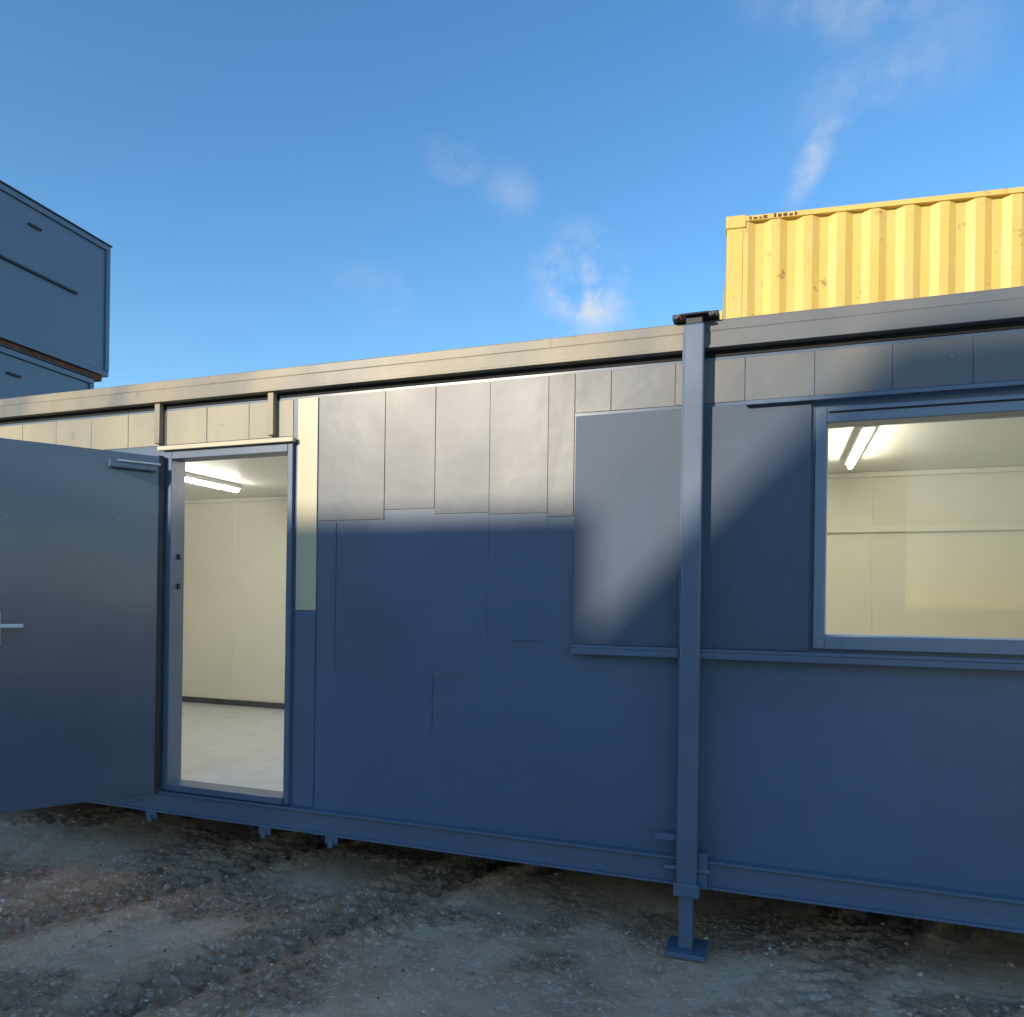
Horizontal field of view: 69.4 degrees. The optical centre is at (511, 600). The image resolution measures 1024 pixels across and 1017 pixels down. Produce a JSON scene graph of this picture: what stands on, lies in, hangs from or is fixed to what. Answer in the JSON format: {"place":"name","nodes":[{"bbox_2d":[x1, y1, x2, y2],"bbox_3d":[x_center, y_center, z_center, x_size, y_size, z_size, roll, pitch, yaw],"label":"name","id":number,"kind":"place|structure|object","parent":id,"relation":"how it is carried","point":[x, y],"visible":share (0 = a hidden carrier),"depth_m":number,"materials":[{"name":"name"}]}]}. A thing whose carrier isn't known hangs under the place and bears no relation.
{"place":"outdoors","nodes":[
{"label":"outdoors","id":0,"kind":"place"},
{"bbox_2d":[160,451,184,788],"bbox_3d":[-2.075,0.103,4.525,0.059,2.075,0.112,1,0,20],"label":"door jamb","id":1,"kind":"object","parent":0,"point":[172,626],"depth_m":4.49,"materials":[{"name":"metal"}]},
{"bbox_2d":[166,779,282,804],"bbox_3d":[-1.671,1.128,4.369,0.831,0.038,0.125,1,0,20],"label":"door sill","id":2,"kind":"structure","parent":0,"point":[234,792],"depth_m":4.33,"materials":[{"name":"metal"}]},
{"bbox_2d":[172,442,287,461],"bbox_3d":[-1.641,-0.888,4.375,0.831,0.080,0.112,1,0,20],"label":"door head","id":3,"kind":"object","parent":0,"point":[239,452],"depth_m":4.33},
{"bbox_2d":[181,702,289,804],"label":"floor","id":4,"kind":"structure","parent":0,"point":[240,746],"depth_m":5.71,"materials":[{"name":"grey plastic"}]},
{"bbox_2d":[182,696,283,708],"bbox_3d":[-0.035,1.119,6.783,9.600,0.059,0.013,1,0,20],"label":"skirting board","id":5,"kind":"object","parent":4,"relation":"on","point":[234,702],"depth_m":7.82,"materials":[{"name":"plastic"}]},
{"bbox_2d":[182,471,1023,702],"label":"back lining","id":6,"kind":"object","parent":4,"relation":"on","point":[953,583],"depth_m":5.81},
{"bbox_2d":[230,502,235,697],"bbox_3d":[-2.955,-0.006,7.838,0.032,2.070,0.006,1,0,20],"label":"joint strip","id":7,"kind":"object","parent":6,"relation":"attached to","point":[232,607],"visible":1,"depth_m":7.83,"materials":[{"name":"plastic"}]},
{"bbox_2d":[866,477,872,634],"bbox_3d":[2.788,0.074,5.786,0.032,2.070,0.006,1,0,20],"label":"joint strip","id":8,"kind":"object","parent":6,"relation":"attached to","point":[869,564],"visible":0.56,"depth_m":5.78,"materials":[{"name":"plastic"}]},
{"bbox_2d":[827,522,1023,532],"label":"wall trunking","id":9,"kind":"structure","parent":6,"relation":"attached to","point":[980,526],"depth_m":5.63,"materials":[{"name":"plastic"}]},
{"bbox_2d":[283,442,294,804],"bbox_3d":[-1.246,0.115,4.229,0.034,2.075,0.112,1,0,20],"label":"door jamb","id":10,"kind":"object","parent":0,"point":[289,625],"depth_m":4.18,"materials":[{"name":"metal"}]},
{"bbox_2d":[0,334,682,420],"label":"roof beam","id":11,"kind":"structure","parent":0,"point":[595,349],"depth_m":3.98,"materials":[{"name":"metal"}]},
{"bbox_2d":[0,323,685,405],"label":"roof capping","id":12,"kind":"object","parent":11,"relation":"on","point":[649,332],"visible":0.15,"depth_m":3.99,"materials":[{"name":"metal"}]},
{"bbox_2d":[0,802,1023,1016],"bbox_3d":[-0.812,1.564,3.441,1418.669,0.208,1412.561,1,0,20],"label":"ground","id":13,"kind":"structure","parent":0,"point":[975,956],"depth_m":3.48,"materials":[{"name":"gravel"}]},
{"bbox_2d":[97,793,1023,928],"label":"base rail","id":14,"kind":"object","parent":13,"relation":"on","point":[988,912],"visible":0.83,"depth_m":3.55,"materials":[{"name":"metal"}]},
{"bbox_2d":[0,438,160,812],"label":"door","id":15,"kind":"structure","parent":14,"relation":"on","point":[78,563],"depth_m":4.19,"materials":[{"name":"paint"}]},
{"bbox_2d":[108,458,156,471],"bbox_3d":[-2.220,-0.791,4.331,0.047,0.050,0.250,1,0,53],"label":"door closer","id":16,"kind":"object","parent":15,"relation":"attached to","point":[113,463],"depth_m":4.31,"materials":[{"name":"metal"}]},
{"bbox_2d":[154,456,163,793],"bbox_3d":[-2.133,0.145,4.465,0.030,2.030,0.052,1,0,-37],"label":"leaf edge channel","id":17,"kind":"object","parent":15,"relation":"attached to","point":[159,628],"visible":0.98,"depth_m":4.44,"materials":[{"name":"black metal"}]},
{"bbox_2d":[160,734,162,752],"bbox_3d":[-2.124,0.865,4.478,0.023,0.110,0.024,1,0,20],"label":"hinge","id":18,"kind":"object","parent":15,"relation":"attached to","point":[161,743],"visible":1,"depth_m":4.47,"materials":[{"name":"black metal"}]},
{"bbox_2d":[162,607,164,624],"bbox_3d":[-2.114,0.096,4.478,0.023,0.110,0.024,1,0,20],"label":"hinge","id":19,"kind":"object","parent":15,"relation":"attached to","point":[163,609],"visible":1,"depth_m":4.47,"materials":[{"name":"black metal"}]},
{"bbox_2d":[164,478,165,496],"bbox_3d":[-2.103,-0.684,4.478,0.023,0.110,0.024,1,0,20],"label":"hinge","id":20,"kind":"object","parent":15,"relation":"attached to","point":[164,487],"visible":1,"depth_m":4.47,"materials":[{"name":"black metal"}]},
{"bbox_2d":[0,409,167,455],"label":"front wall","id":21,"kind":"structure","parent":14,"relation":"on","point":[152,450],"depth_m":4.61,"materials":[{"name":"metal"}]},
{"bbox_2d":[0,425,22,439],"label":"cladding sheet","id":22,"kind":"object","parent":21,"relation":"attached to","point":[15,432],"visible":0.44,"depth_m":4.94,"materials":[{"name":"metal"}]},
{"bbox_2d":[23,422,55,443],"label":"cladding sheet","id":23,"kind":"object","parent":21,"relation":"attached to","point":[45,432],"visible":0.51,"depth_m":4.85,"materials":[{"name":"metal"}]},
{"bbox_2d":[56,418,91,447],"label":"cladding sheet","id":24,"kind":"object","parent":21,"relation":"attached to","point":[76,433],"visible":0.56,"depth_m":4.75,"materials":[{"name":"metal"}]},
{"bbox_2d":[91,415,128,449],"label":"cladding sheet","id":25,"kind":"object","parent":21,"relation":"attached to","point":[110,432],"visible":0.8,"depth_m":4.65,"materials":[{"name":"metal"}]},
{"bbox_2d":[154,403,163,444],"bbox_3d":[-2.144,-1.072,4.495,0.040,0.244,0.032,1,0,20],"label":"beam bracket","id":26,"kind":"object","parent":21,"relation":"attached to","point":[159,420],"visible":1,"depth_m":4.48,"materials":[{"name":"metal"}]},
{"bbox_2d":[0,322,1023,424],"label":"recess gap","id":27,"kind":"object","parent":21,"relation":"on","point":[901,336],"visible":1,"depth_m":3.65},
{"bbox_2d":[146,811,156,821],"bbox_3d":[-2.188,1.305,4.479,0.080,0.059,0.025,1,0,20],"label":"rail lug","id":28,"kind":"object","parent":14,"relation":"attached to","point":[150,815],"visible":1,"depth_m":4.47,"materials":[{"name":"paint"}]},
{"bbox_2d":[167,397,295,445],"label":"front wall","id":29,"kind":"structure","parent":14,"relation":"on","point":[281,399],"depth_m":4.30,"materials":[{"name":"metal"}]},
{"bbox_2d":[128,411,166,447],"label":"cladding sheet","id":30,"kind":"object","parent":29,"relation":"attached to","point":[141,430],"visible":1,"depth_m":4.56,"materials":[{"name":"metal"}]},
{"bbox_2d":[167,407,206,444],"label":"cladding sheet","id":31,"kind":"object","parent":29,"relation":"attached to","point":[187,426],"visible":1,"depth_m":4.45,"materials":[{"name":"metal"}]},
{"bbox_2d":[157,437,294,450],"bbox_3d":[-1.679,-0.911,4.314,0.970,0.025,0.028,1,0,20],"label":"door head drip","id":32,"kind":"object","parent":29,"relation":"attached to","point":[229,443],"depth_m":4.29},
{"bbox_2d":[207,404,248,441],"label":"cladding sheet","id":33,"kind":"object","parent":29,"relation":"attached to","point":[228,423],"visible":1,"depth_m":4.34,"materials":[{"name":"metal"}]},
{"bbox_2d":[249,400,293,438],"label":"cladding sheet","id":34,"kind":"object","parent":29,"relation":"attached to","point":[258,414],"visible":0.94,"depth_m":4.25,"materials":[{"name":"metal"}]},
{"bbox_2d":[267,392,276,435],"bbox_3d":[-1.367,-1.061,4.217,0.040,0.244,0.032,1,0,20],"label":"beam bracket","id":35,"kind":"object","parent":29,"relation":"attached to","point":[272,414],"visible":1,"depth_m":4.20,"materials":[{"name":"metal"}]},
{"bbox_2d":[259,827,270,837],"bbox_3d":[-1.407,1.316,4.199,0.080,0.059,0.025,1,0,20],"label":"rail lug","id":36,"kind":"object","parent":14,"relation":"attached to","point":[264,831],"visible":1,"depth_m":4.19,"materials":[{"name":"paint"}]},
{"bbox_2d":[325,836,337,847],"bbox_3d":[-0.992,1.322,4.051,0.080,0.059,0.025,1,0,20],"label":"rail lug","id":37,"kind":"object","parent":14,"relation":"attached to","point":[330,842],"visible":1,"depth_m":4.04,"materials":[{"name":"paint"}]},
{"bbox_2d":[290,348,816,870],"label":"front wall","id":38,"kind":"structure","parent":14,"relation":"on","point":[550,734],"depth_m":3.71,"materials":[{"name":"metal"}]},
{"bbox_2d":[293,610,315,806],"bbox_3d":[-1.167,0.605,4.158,0.132,1.097,0.007,1,0,20],"label":"cover strip","id":39,"kind":"object","parent":38,"relation":"attached to","point":[304,708],"visible":1,"depth_m":4.15,"materials":[{"name":"blue paint"}]},
{"bbox_2d":[295,397,318,609],"bbox_3d":[-1.151,-0.542,4.158,0.132,1.192,0.007,1,0,20],"label":"cover strip","id":40,"kind":"object","parent":38,"relation":"attached to","point":[307,496],"visible":1,"depth_m":4.15,"materials":[{"name":"metal"}]},
{"bbox_2d":[334,522,336,669],"bbox_3d":[-0.979,-0.024,4.096,0.004,0.820,0.004,1,0,20],"label":"weld seam","id":41,"kind":"object","parent":38,"relation":"attached to","point":[335,598],"visible":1,"depth_m":4.09,"materials":[{"name":"blue paint"}]},
{"bbox_2d":[319,391,385,520],"bbox_3d":[-0.881,-0.788,4.064,0.412,0.692,0.004,1,0,20],"label":"cladding sheet","id":42,"kind":"object","parent":38,"relation":"attached to","point":[352,459],"visible":1,"depth_m":4.06,"materials":[{"name":"blue paint"}]},
{"bbox_2d":[384,386,435,509],"bbox_3d":[-0.544,-0.809,3.944,0.297,0.642,0.004,1,0,20],"label":"cladding sheet","id":43,"kind":"object","parent":38,"relation":"attached to","point":[410,448],"visible":1,"depth_m":3.94,"materials":[{"name":"blue paint"}]},
{"bbox_2d":[431,676,432,731],"bbox_3d":[-0.422,0.545,3.894,0.004,0.298,0.004,1,0,20],"label":"weld seam","id":44,"kind":"object","parent":38,"relation":"attached to","point":[431,705],"visible":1,"depth_m":3.89,"materials":[{"name":"blue paint"}]},
{"bbox_2d":[433,513,488,677],"bbox_3d":[-0.268,-0.028,3.843,0.305,0.849,0.002,1,0,20],"label":"cladding sheet","id":45,"kind":"object","parent":38,"relation":"attached to","point":[460,595],"visible":1,"depth_m":3.84,"materials":[{"name":"blue paint"}]},
{"bbox_2d":[435,381,490,513],"bbox_3d":[-0.258,-0.790,3.842,0.305,0.672,0.003,1,0,20],"label":"cladding sheet","id":46,"kind":"object","parent":38,"relation":"attached to","point":[462,448],"visible":1,"depth_m":3.84,"materials":[{"name":"blue paint"}]},
{"bbox_2d":[488,513,546,596],"bbox_3d":[0.026,-0.229,3.739,0.309,0.419,0.001,1,0,20],"label":"cladding sheet","id":47,"kind":"object","parent":38,"relation":"attached to","point":[517,553],"visible":1,"depth_m":3.74,"materials":[{"name":"blue paint"}]},
{"bbox_2d":[489,376,548,513],"bbox_3d":[0.034,-0.781,3.738,0.309,0.682,0.004,1,0,20],"label":"cladding sheet","id":48,"kind":"object","parent":38,"relation":"attached to","point":[519,446],"visible":1,"depth_m":3.73,"materials":[{"name":"blue paint"}]},
{"bbox_2d":[548,373,574,516],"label":"cladding sheet","id":49,"kind":"object","parent":38,"relation":"attached to","point":[561,444],"visible":1,"depth_m":3.66,"materials":[{"name":"blue paint"}]},
{"bbox_2d":[575,370,610,412],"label":"cladding sheet","id":50,"kind":"object","parent":38,"relation":"attached to","point":[593,391],"visible":1,"depth_m":3.61,"materials":[{"name":"blue paint"}]},
{"bbox_2d":[611,364,674,410],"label":"cladding sheet","id":51,"kind":"object","parent":38,"relation":"attached to","point":[644,387],"visible":1,"depth_m":3.52,"materials":[{"name":"blue paint"}]},
{"bbox_2d":[675,358,744,405],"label":"cladding sheet","id":52,"kind":"object","parent":38,"relation":"attached to","point":[724,380],"visible":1,"depth_m":3.40,"materials":[{"name":"blue paint"}]},
{"bbox_2d":[745,351,814,400],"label":"cladding sheet","id":53,"kind":"object","parent":38,"relation":"attached to","point":[780,376],"visible":0.96,"depth_m":3.32,"materials":[{"name":"blue paint"}]},
{"bbox_2d":[571,648,1023,670],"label":"shutter track bottom","id":54,"kind":"structure","parent":38,"relation":"attached to","point":[856,661],"depth_m":3.21,"materials":[{"name":"paint"}]},
{"bbox_2d":[573,402,811,651],"bbox_3d":[0.810,-0.337,3.442,1.070,1.113,0.009,1,0,20],"label":"sliding shutter","id":55,"kind":"object","parent":54,"relation":"on","point":[756,527],"visible":0.77,"depth_m":3.41,"materials":[{"name":"paint"}]},
{"bbox_2d":[571,644,1023,663],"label":"shutter track bottom lip","id":56,"kind":"object","parent":54,"relation":"on","point":[986,660],"visible":1,"depth_m":3.21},
{"bbox_2d":[746,380,1023,405],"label":"shutter track top","id":57,"kind":"structure","parent":38,"relation":"attached to","point":[941,389],"depth_m":3.13,"materials":[{"name":"paint"}]},
{"bbox_2d":[827,394,1023,428],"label":"window frame","id":58,"kind":"object","parent":38,"relation":"attached to","point":[980,411],"visible":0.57,"depth_m":3.11,"materials":[{"name":"paint"}]},
{"bbox_2d":[816,329,1023,407],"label":"front wall","id":59,"kind":"structure","parent":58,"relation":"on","point":[930,396],"depth_m":3.13,"materials":[{"name":"metal"}]},
{"bbox_2d":[815,344,891,394],"bbox_3d":[1.484,-1.003,3.220,0.305,0.197,0.005,1,0,20],"label":"cladding sheet","id":60,"kind":"object","parent":59,"relation":"attached to","point":[855,369],"visible":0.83,"depth_m":3.22,"materials":[{"name":"blue paint"}]},
{"bbox_2d":[893,336,972,389],"bbox_3d":[1.770,-0.999,3.118,0.297,0.197,0.005,1,0,20],"label":"cladding sheet","id":61,"kind":"object","parent":59,"relation":"attached to","point":[934,363],"visible":1,"depth_m":3.12,"materials":[{"name":"blue paint"}]},
{"bbox_2d":[973,332,1023,383],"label":"cladding sheet","id":62,"kind":"object","parent":59,"relation":"attached to","point":[998,357],"visible":1,"depth_m":3.04,"materials":[{"name":"blue paint"}]},
{"bbox_2d":[828,398,1023,412],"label":"frame gap","id":63,"kind":"object","parent":58,"relation":"attached to","point":[1003,400],"visible":1,"depth_m":3.10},
{"bbox_2d":[88,801,1023,933],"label":"base rail lower flange","id":64,"kind":"object","parent":14,"relation":"attached to","point":[965,923],"visible":1,"depth_m":3.56,"materials":[{"name":"metal"}]},
{"bbox_2d":[159,789,1023,904],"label":"base rail flange","id":65,"kind":"object","parent":14,"relation":"attached to","point":[917,887],"visible":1,"depth_m":3.51,"materials":[{"name":"metal"}]},
{"bbox_2d":[809,648,1023,897],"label":"front wall","id":66,"kind":"structure","parent":14,"relation":"on","point":[917,775],"depth_m":3.13,"materials":[{"name":"metal"}]},
{"bbox_2d":[812,407,826,648],"bbox_3d":[1.367,-0.316,3.293,0.045,1.058,0.120,1,0,20],"label":"window frame","id":67,"kind":"object","parent":66,"relation":"on","point":[819,525],"visible":0.87,"depth_m":3.24,"materials":[{"name":"paint"}]},
{"bbox_2d":[824,635,1023,655],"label":"window frame","id":68,"kind":"object","parent":66,"relation":"on","point":[954,646],"visible":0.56,"depth_m":3.10,"materials":[{"name":"paint"}]},
{"bbox_2d":[824,424,827,634],"bbox_3d":[1.387,-0.311,3.268,0.006,0.926,0.035,1,0,20],"label":"window gasket","id":69,"kind":"object","parent":68,"relation":"on","point":[826,534],"depth_m":3.25,"materials":[{"name":"white rubber"}]},
{"bbox_2d":[825,634,1023,640],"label":"window gasket","id":70,"kind":"object","parent":68,"relation":"on","point":[926,637],"depth_m":3.12,"materials":[{"name":"white plastic"}]},
{"bbox_2d":[664,935,708,962],"bbox_3d":[0.801,1.593,3.390,0.180,0.024,0.180,1,0,20],"label":"leg foot","id":71,"kind":"object","parent":13,"relation":"on","point":[698,951],"visible":0.95,"depth_m":3.34},
{"bbox_2d":[678,896,693,948],"bbox_3d":[0.797,1.446,3.388,0.064,0.270,0.060,1,0,20],"label":"leg inner tube","id":72,"kind":"object","parent":71,"relation":"on","point":[686,923],"visible":0.76,"depth_m":3.36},
{"bbox_2d":[676,323,705,884],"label":"leg column","id":73,"kind":"structure","parent":13,"relation":"on","point":[691,605],"depth_m":3.35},
{"bbox_2d":[655,831,675,840],"bbox_3d":[0.713,1.095,3.440,0.096,0.030,0.029,1,0,20],"label":"leg bracket","id":74,"kind":"object","parent":73,"relation":"attached to","point":[665,836],"visible":1,"depth_m":3.43,"materials":[{"name":"metal"}]},
{"bbox_2d":[672,314,682,324],"bbox_3d":[0.773,-1.305,3.442,0.045,0.028,0.070,1,0,20],"label":"cap lug","id":75,"kind":"object","parent":73,"relation":"attached to","point":[677,321],"visible":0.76,"depth_m":3.42,"materials":[{"name":"black metal"}]},
{"bbox_2d":[675,332,683,858],"bbox_3d":[0.781,-0.024,3.425,0.011,2.430,0.036,1,0,20],"label":"leg column flange","id":76,"kind":"object","parent":73,"relation":"attached to","point":[679,592],"visible":0.46,"depth_m":3.41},
{"bbox_2d":[673,876,700,898],"bbox_3d":[0.800,1.311,3.381,0.116,0.060,0.094,1,0,20],"label":"leg collar","id":77,"kind":"object","parent":73,"relation":"attached to","point":[687,890],"visible":0.84,"depth_m":3.34,"materials":[{"name":"metal"}]},
{"bbox_2d":[680,311,708,323],"bbox_3d":[0.843,-1.295,3.401,0.125,0.010,0.140,1,0,20],"label":"leg cap","id":78,"kind":"object","parent":73,"relation":"on","point":[705,314],"visible":0.54,"depth_m":3.35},
{"bbox_2d":[686,315,703,323],"bbox_3d":[0.835,-1.274,3.380,0.075,0.035,0.045,1,0,20],"label":"leg cap web","id":79,"kind":"object","parent":73,"relation":"on","point":[694,319],"visible":0.77,"depth_m":3.36},
{"bbox_2d":[698,851,707,889],"bbox_3d":[0.870,1.232,3.378,0.042,0.160,0.039,1,0,20],"label":"leg bracket","id":80,"kind":"object","parent":73,"relation":"attached to","point":[702,865],"visible":0.8,"depth_m":3.36,"materials":[{"name":"metal"}]},
{"bbox_2d":[708,310,719,320],"bbox_3d":[0.922,-1.303,3.388,0.053,0.028,0.070,1,0,20],"label":"cap lug","id":81,"kind":"object","parent":73,"relation":"attached to","point":[716,316],"visible":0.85,"depth_m":3.36,"materials":[{"name":"black metal"}]},
{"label":"portable cabin","id":82,"kind":"object","parent":13,"relation":"on","visible":0},
{"bbox_2d":[0,343,95,398],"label":"portable cabin","id":83,"kind":"object","parent":82,"relation":"on","point":[22,374],"visible":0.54,"depth_m":12.74,"materials":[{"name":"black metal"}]},
{"bbox_2d":[0,180,112,381],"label":"portable cabin","id":84,"kind":"object","parent":83,"relation":"on","point":[54,287],"visible":0.98,"depth_m":13.09,"materials":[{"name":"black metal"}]},
{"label":"shipping container","id":85,"kind":"object","parent":13,"relation":"on","visible":0},
{"bbox_2d":[719,187,1023,318],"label":"shipping container","id":86,"kind":"object","parent":85,"relation":"on","point":[810,259],"visible":0.35,"depth_m":6.58,"materials":[{"name":"metal"}]},
{"bbox_2d":[0,0,1023,388],"label":"sky","id":87,"kind":"structure","parent":0,"point":[271,184],"materials":[{"name":"blue"}]},
{"bbox_2d":[185,417,1023,499],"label":"ceiling","id":88,"kind":"structure","parent":0,"point":[998,442],"depth_m":5.12,"materials":[{"name":"paint"}]},
{"bbox_2d":[185,472,242,488],"bbox_3d":[-2.747,-1.059,6.301,0.070,0.040,1.250,1,0,20],"label":"light batten","id":89,"kind":"object","parent":88,"relation":"attached to","point":[212,480],"visible":0.55,"depth_m":6.51,"materials":[{"name":"white plastic"}]},
{"bbox_2d":[185,478,238,491],"bbox_3d":[-2.747,-1.020,6.301,0.028,0.032,1.190,1,0,20],"label":"light tube","id":90,"kind":"object","parent":89,"relation":"attached to","point":[210,485],"visible":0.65,"depth_m":6.53,"materials":[{"name":"white"}]},
{"bbox_2d":[185,466,1023,503],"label":"coving","id":91,"kind":"object","parent":88,"relation":"attached to","point":[918,472],"depth_m":5.71,"materials":[{"name":"plastic"}]},
{"bbox_2d":[844,426,875,464],"bbox_3d":[2.209,-0.990,4.716,0.070,0.040,1.200,1,0,20],"label":"light batten","id":92,"kind":"object","parent":88,"relation":"attached to","point":[856,441],"visible":0.57,"depth_m":4.57,"materials":[{"name":"white plastic"}]},
{"bbox_2d":[848,429,871,468],"bbox_3d":[2.208,-0.951,4.716,0.028,0.032,1.140,1,0,20],"label":"light tube","id":93,"kind":"object","parent":92,"relation":"attached to","point":[865,438],"visible":1,"depth_m":4.58,"materials":[{"name":"white"}]},
{"bbox_2d":[664,864,709,874],"bbox_3d":[0.800,1.231,3.388,0.200,0.024,0.023,1,0,20],"label":"leg pin","id":94,"kind":"object","parent":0,"point":[674,868],"visible":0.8,"depth_m":3.39,"materials":[{"name":"metal"}]},
{"bbox_2d":[705,298,1023,351],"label":"roof beam","id":95,"kind":"structure","parent":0,"point":[934,314],"depth_m":3.17,"materials":[{"name":"metal"}]},
{"bbox_2d":[704,286,1023,331],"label":"roof capping","id":96,"kind":"object","parent":95,"relation":"on","point":[891,306],"depth_m":3.17,"materials":[{"name":"metal"}]},
{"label":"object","id":97,"kind":"object","parent":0,"visible":0},
{"bbox_2d":[118,807,129,810],"bbox_3d":[-1.985,1.293,6.012,0.050,0.078,2.860,1,0,20],"label":"joist","id":98,"kind":"object","parent":97,"relation":"attached to","point":[121,809],"visible":0.14,"depth_m":4.67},
{"bbox_2d":[180,816,193,819],"bbox_3d":[-1.514,1.300,5.844,0.050,0.078,2.860,1,0,20],"label":"joist","id":99,"kind":"object","parent":97,"relation":"attached to","point":[184,818],"visible":0.14,"depth_m":4.50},
{"bbox_2d":[248,825,258,829],"bbox_3d":[-1.044,1.307,5.676,0.050,0.078,2.860,1,0,20],"label":"joist","id":100,"kind":"object","parent":97,"relation":"attached to","point":[253,827],"visible":0.14,"depth_m":4.33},
{"bbox_2d":[400,846,412,851],"bbox_3d":[-0.102,1.320,5.339,0.050,0.078,2.860,1,0,20],"label":"joist","id":101,"kind":"object","parent":97,"relation":"attached to","point":[407,849],"visible":0.14,"depth_m":3.99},
{"bbox_2d":[486,858,498,863],"bbox_3d":[0.369,1.326,5.171,0.050,0.078,2.860,1,0,20],"label":"joist","id":102,"kind":"object","parent":97,"relation":"attached to","point":[492,861],"visible":0.14,"depth_m":3.83,"materials":[{"name":"metal"}]},
{"bbox_2d":[580,872,591,876],"bbox_3d":[0.840,1.333,5.003,0.050,0.078,2.860,1,0,20],"label":"joist","id":103,"kind":"object","parent":97,"relation":"attached to","point":[584,874],"visible":0.14,"depth_m":3.66,"materials":[{"name":"metal"}]},
{"bbox_2d":[795,902,807,908],"bbox_3d":[1.781,1.346,4.667,0.050,0.078,2.860,1,0,20],"label":"joist","id":104,"kind":"object","parent":97,"relation":"attached to","point":[801,905],"visible":0.14,"depth_m":3.32,"materials":[{"name":"metal"}]},
{"bbox_2d":[919,919,933,925],"bbox_3d":[2.252,1.353,4.498,0.050,0.078,2.860,1,0,20],"label":"joist","id":105,"kind":"object","parent":97,"relation":"attached to","point":[927,922],"visible":0.14,"depth_m":3.15,"materials":[{"name":"metal"}]},
{"bbox_3d":[-0.464,-1.227,5.489,9.760,0.120,2.885,1,0,20],"label":"roof","id":106,"kind":"object","parent":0,"visible":0},
{"bbox_2d":[0,348,681,417],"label":"drip lip","id":107,"kind":"object","parent":106,"relation":"attached to","point":[411,376],"visible":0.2,"depth_m":3.97,"materials":[{"name":"metal"}]},
{"bbox_2d":[705,314,1023,348],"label":"drip lip","id":108,"kind":"object","parent":106,"relation":"attached to","point":[872,330],"depth_m":3.15,"materials":[{"name":"metal"}]}
]}

